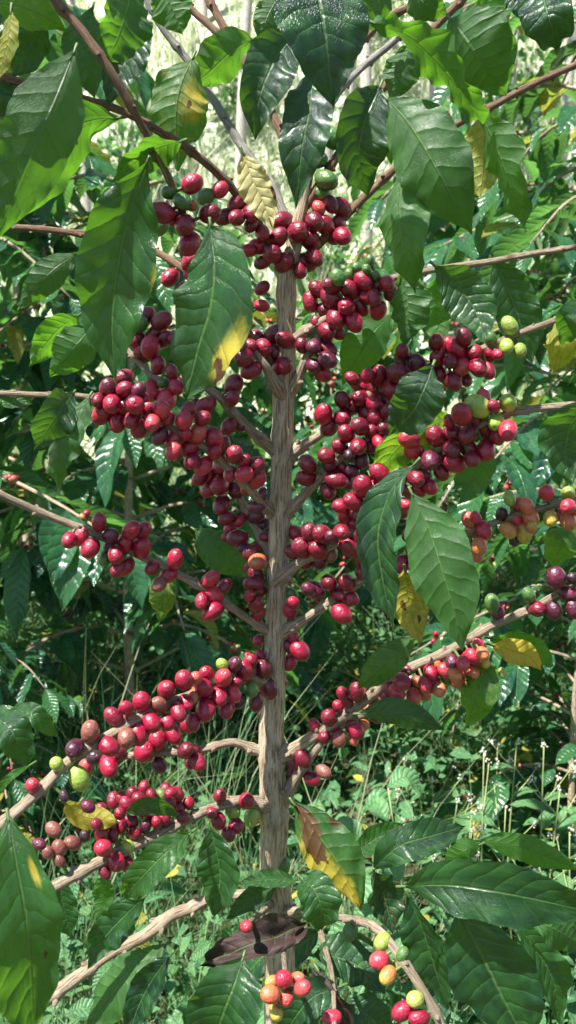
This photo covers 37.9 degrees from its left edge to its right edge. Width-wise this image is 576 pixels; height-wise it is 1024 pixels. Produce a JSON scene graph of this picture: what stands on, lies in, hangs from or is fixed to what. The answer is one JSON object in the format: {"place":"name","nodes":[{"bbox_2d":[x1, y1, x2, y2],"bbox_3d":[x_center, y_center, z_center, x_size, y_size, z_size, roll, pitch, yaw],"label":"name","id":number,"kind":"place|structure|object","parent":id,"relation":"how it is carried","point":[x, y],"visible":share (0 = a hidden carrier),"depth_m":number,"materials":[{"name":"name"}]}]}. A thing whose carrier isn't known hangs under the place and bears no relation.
{"place":"outdoors","nodes":[
{"label":"outdoors","id":0,"kind":"place"},
{"bbox_2d":[0,0,575,1023],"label":"ground","id":1,"kind":"structure","parent":0,"point":[106,578],"depth_m":2.69,"materials":[{"name":"green plant"}]},
{"bbox_2d":[0,275,43,316],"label":"slope shrub","id":2,"kind":"object","parent":1,"relation":"on","point":[36,312],"visible":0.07,"depth_m":6.62,"materials":[{"name":"green plant"}]},
{"bbox_2d":[0,285,59,492],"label":"background coffee tree","id":3,"kind":"object","parent":1,"relation":"on","point":[14,455],"visible":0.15,"depth_m":4.46,"materials":[{"name":"green plant"}]},
{"bbox_2d":[0,619,124,896],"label":"background coffee tree","id":4,"kind":"object","parent":1,"relation":"on","point":[50,701],"visible":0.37,"depth_m":1.66,"materials":[{"name":"green plant"}]},
{"bbox_2d":[66,0,91,223],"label":"slope tree","id":5,"kind":"object","parent":1,"relation":"on","point":[86,202],"visible":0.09,"depth_m":7.76,"materials":[{"name":"white plant"}]},
{"bbox_2d":[0,0,189,646],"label":"background coffee tree","id":6,"kind":"object","parent":1,"relation":"on","point":[66,570],"visible":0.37,"depth_m":1.86,"materials":[{"name":"green plant"}]},
{"bbox_2d":[0,0,254,651],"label":"background coffee tree","id":7,"kind":"object","parent":1,"relation":"on","point":[97,159],"visible":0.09,"depth_m":3.08,"materials":[{"name":"green plant"}]},
{"bbox_2d":[130,92,139,129],"bbox_3d":[-1.611,-6.771,8.556,3.364,5.611,2.836,-6,10,-35],"label":"slope tree","id":8,"kind":"object","parent":1,"relation":"on","point":[134,121],"visible":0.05,"depth_m":9.10,"materials":[{"name":"white plant"}]},
{"bbox_2d":[96,91,191,191],"bbox_3d":[-1.414,-3.603,8.182,1.094,1.411,0.990,2,8,15],"label":"slope shrub","id":9,"kind":"object","parent":1,"relation":"on","point":[131,142],"visible":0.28,"depth_m":8.14,"materials":[{"name":"green plant"}]},
{"bbox_2d":[0,162,341,781],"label":"background coffee tree","id":10,"kind":"object","parent":1,"relation":"on","point":[105,475],"visible":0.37,"depth_m":2.11,"materials":[{"name":"green plant"}]},
{"bbox_2d":[199,0,207,27],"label":"slope tree","id":11,"kind":"object","parent":1,"relation":"on","point":[203,10],"visible":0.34,"depth_m":10.81,"materials":[{"name":"white plant"}]},
{"bbox_2d":[88,221,356,639],"bbox_3d":[-0.265,-0.364,3.601,1.223,1.844,1.348,7,11,40],"label":"background coffee tree","id":12,"kind":"object","parent":1,"relation":"on","point":[265,420],"visible":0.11,"depth_m":3.48,"materials":[{"name":"green plant"}]},
{"bbox_2d":[234,0,252,187],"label":"slope tree","id":13,"kind":"object","parent":1,"relation":"on","point":[241,120],"visible":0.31,"depth_m":8.13,"materials":[{"name":"white plant"}]},
{"bbox_2d":[208,27,278,134],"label":"slope shrub","id":14,"kind":"object","parent":1,"relation":"on","point":[227,92],"visible":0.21,"depth_m":9.03,"materials":[{"name":"green plant"}]},
{"bbox_2d":[0,0,575,1023],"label":"coffee tree","id":15,"kind":"object","parent":1,"relation":"on","point":[480,962],"visible":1,"depth_m":0.57,"materials":[{"name":"green plant"}]},
{"bbox_2d":[0,444,575,1023],"bbox_3d":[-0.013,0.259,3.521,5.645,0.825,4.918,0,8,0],"label":"weeds","id":16,"kind":"object","parent":1,"relation":"on","point":[80,1008],"visible":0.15,"depth_m":2.09,"materials":[{"name":"green plant"}]},
{"bbox_2d":[1,0,575,505],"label":"slope grass","id":17,"kind":"structure","parent":1,"relation":"on","point":[377,68],"depth_m":8.83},
{"bbox_2d":[279,179,370,282],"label":"slope shrub","id":18,"kind":"object","parent":1,"relation":"on","point":[336,261],"visible":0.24,"depth_m":7.31,"materials":[{"name":"green plant"}]},
{"bbox_2d":[321,123,332,216],"bbox_3d":[0.062,-6.037,7.580,3.247,7.176,2.994,0,8,0],"label":"slope tree","id":19,"kind":"object","parent":1,"relation":"on","point":[328,152],"visible":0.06,"depth_m":7.82,"materials":[{"name":"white plant"}]},
{"bbox_2d":[197,280,481,621],"bbox_3d":[0.070,-0.257,3.818,1.197,1.596,1.295,-5,9,-30],"label":"background coffee tree","id":20,"kind":"object","parent":1,"relation":"on","point":[386,361],"visible":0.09,"depth_m":3.63,"materials":[{"name":"green plant"}]},
{"bbox_2d":[345,59,356,98],"bbox_3d":[1.025,-7.322,9.094,2.912,5.592,3.445,0,8,0],"label":"slope tree","id":21,"kind":"object","parent":1,"relation":"on","point":[352,85],"visible":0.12,"depth_m":9.52,"materials":[{"name":"white plant"}]},
{"bbox_2d":[328,788,398,1020],"bbox_3d":[0.110,0.662,1.251,0.105,0.511,0.124,0,8,0],"label":"leafy weed","id":22,"kind":"object","parent":1,"relation":"on","point":[353,826],"visible":0.23,"depth_m":1.24,"materials":[{"name":"green plant"}]},
{"bbox_2d":[360,39,372,264],"bbox_3d":[0.452,-4.892,7.345,3.374,6.094,3.361,0,8,0],"label":"slope tree","id":23,"kind":"object","parent":1,"relation":"on","point":[366,77],"visible":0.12,"depth_m":7.18,"materials":[{"name":"white plant"}]},
{"bbox_2d":[353,766,423,989],"bbox_3d":[0.140,0.641,1.197,0.108,0.565,0.104,0,8,0],"label":"leafy weed","id":24,"kind":"object","parent":1,"relation":"on","point":[378,806],"visible":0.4,"depth_m":1.18,"materials":[{"name":"green plant"}]},
{"bbox_2d":[375,0,404,49],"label":"slope shrub","id":25,"kind":"object","parent":1,"relation":"on","point":[400,18],"visible":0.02,"depth_m":10.51,"materials":[{"name":"green plant"}]},
{"bbox_2d":[388,758,426,822],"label":"wildflower","id":26,"kind":"object","parent":1,"relation":"on","point":[396,792],"visible":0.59,"depth_m":1.92,"materials":[{"name":"green plant"}]},
{"bbox_2d":[264,0,575,668],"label":"background coffee tree","id":27,"kind":"object","parent":1,"relation":"on","point":[440,249],"visible":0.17,"depth_m":2.68,"materials":[{"name":"green plant"}]},
{"bbox_2d":[265,96,575,639],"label":"background coffee tree","id":28,"kind":"object","parent":1,"relation":"on","point":[370,209],"visible":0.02,"depth_m":3.29,"materials":[{"name":"green plant"}]},
{"bbox_2d":[376,160,467,345],"bbox_3d":[1.278,-2.153,7.101,1.146,1.634,1.266,5,9,31],"label":"slope shrub","id":29,"kind":"object","parent":1,"relation":"on","point":[391,307],"visible":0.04,"depth_m":7.05,"materials":[{"name":"green plant"}]},
{"bbox_2d":[426,21,435,98],"bbox_3d":[0.808,-6.665,8.079,3.458,6.538,3.357,0,8,0],"label":"slope tree","id":30,"kind":"object","parent":1,"relation":"on","point":[431,89],"visible":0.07,"depth_m":8.58,"materials":[{"name":"white plant"}]},
{"bbox_2d":[399,766,465,909],"bbox_3d":[0.314,0.707,1.768,0.105,0.347,0.145,-3,9,-20],"label":"wildflower","id":31,"kind":"object","parent":1,"relation":"on","point":[440,795],"visible":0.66,"depth_m":1.75,"materials":[{"name":"green plant"}]},
{"bbox_2d":[399,2,474,124],"bbox_3d":[1.030,-4.762,7.219,3.732,5.549,3.379,0,8,0],"label":"slope tree","id":32,"kind":"object","parent":1,"relation":"on","point":[463,10],"visible":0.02,"depth_m":7.33,"materials":[{"name":"white plant"}]},
{"bbox_2d":[431,810,475,912],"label":"wildflower","id":33,"kind":"object","parent":1,"relation":"on","point":[435,860],"visible":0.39,"depth_m":1.51,"materials":[{"name":"green plant"}]},
{"bbox_2d":[336,104,575,766],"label":"background coffee tree","id":34,"kind":"object","parent":1,"relation":"on","point":[550,222],"visible":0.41,"depth_m":1.84,"materials":[{"name":"green plant"}]},
{"bbox_2d":[432,785,500,860],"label":"wildflower","id":35,"kind":"object","parent":1,"relation":"on","point":[463,819],"visible":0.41,"depth_m":1.57,"materials":[{"name":"green plant"}]},
{"bbox_2d":[446,747,493,860],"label":"wildflower","id":36,"kind":"object","parent":1,"relation":"on","point":[486,802],"visible":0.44,"depth_m":1.36,"materials":[{"name":"green plant"}]},
{"bbox_2d":[408,557,575,967],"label":"background coffee tree","id":37,"kind":"object","parent":1,"relation":"on","point":[516,683],"visible":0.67,"depth_m":1.74,"materials":[{"name":"green plant"}]},
{"bbox_2d":[492,739,512,858],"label":"wildflower","id":38,"kind":"object","parent":1,"relation":"on","point":[501,822],"visible":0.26,"depth_m":1.84,"materials":[{"name":"green plant"}]},
{"bbox_2d":[475,780,541,926],"bbox_3d":[0.361,0.677,1.369,0.100,0.480,0.142,3,9,23],"label":"wildflower","id":39,"kind":"object","parent":1,"relation":"on","point":[486,832],"visible":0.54,"depth_m":1.33,"materials":[{"name":"green plant"}]},
{"bbox_2d":[488,737,539,939],"bbox_3d":[0.389,0.650,1.484,0.080,0.525,0.121,5,9,31],"label":"wildflower","id":40,"kind":"object","parent":1,"relation":"on","point":[520,790],"visible":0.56,"depth_m":1.48,"materials":[{"name":"green plant"}]},
{"bbox_2d":[475,825,575,943],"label":"wildflower","id":41,"kind":"object","parent":1,"relation":"on","point":[517,938],"visible":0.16,"depth_m":1.33,"materials":[{"name":"green plant"}]},
{"bbox_2d":[483,27,572,173],"bbox_3d":[2.234,-4.384,8.736,1.302,1.857,1.439,-8,11,-43],"label":"slope shrub","id":42,"kind":"object","parent":1,"relation":"on","point":[490,98],"visible":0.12,"depth_m":8.47,"materials":[{"name":"green plant"}]},
{"bbox_2d":[499,270,575,488],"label":"background coffee tree","id":43,"kind":"object","parent":1,"relation":"on","point":[544,364],"visible":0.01,"depth_m":4.45,"materials":[{"name":"green plant"}]},
{"bbox_2d":[507,756,575,923],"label":"wildflower","id":44,"kind":"object","parent":1,"relation":"on","point":[566,815],"visible":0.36,"depth_m":1.39,"materials":[{"name":"green plant"}]},
{"bbox_2d":[512,742,575,880],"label":"wildflower","id":45,"kind":"object","parent":1,"relation":"on","point":[546,819],"visible":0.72,"depth_m":1.44,"materials":[{"name":"green plant"}]},
{"bbox_2d":[539,827,575,1019],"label":"wildflower","id":46,"kind":"object","parent":1,"relation":"on","point":[565,880],"visible":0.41,"depth_m":1.36,"materials":[{"name":"green plant"}]},
{"bbox_2d":[550,144,571,302],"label":"slope shrub","id":47,"kind":"object","parent":1,"relation":"on","point":[569,148],"visible":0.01,"depth_m":6.71,"materials":[{"name":"green plant"}]},
{"bbox_2d":[561,0,575,105],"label":"slope tree","id":48,"kind":"object","parent":1,"relation":"on","point":[570,80],"visible":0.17,"depth_m":9.03,"materials":[{"name":"white plant"}]}
]}

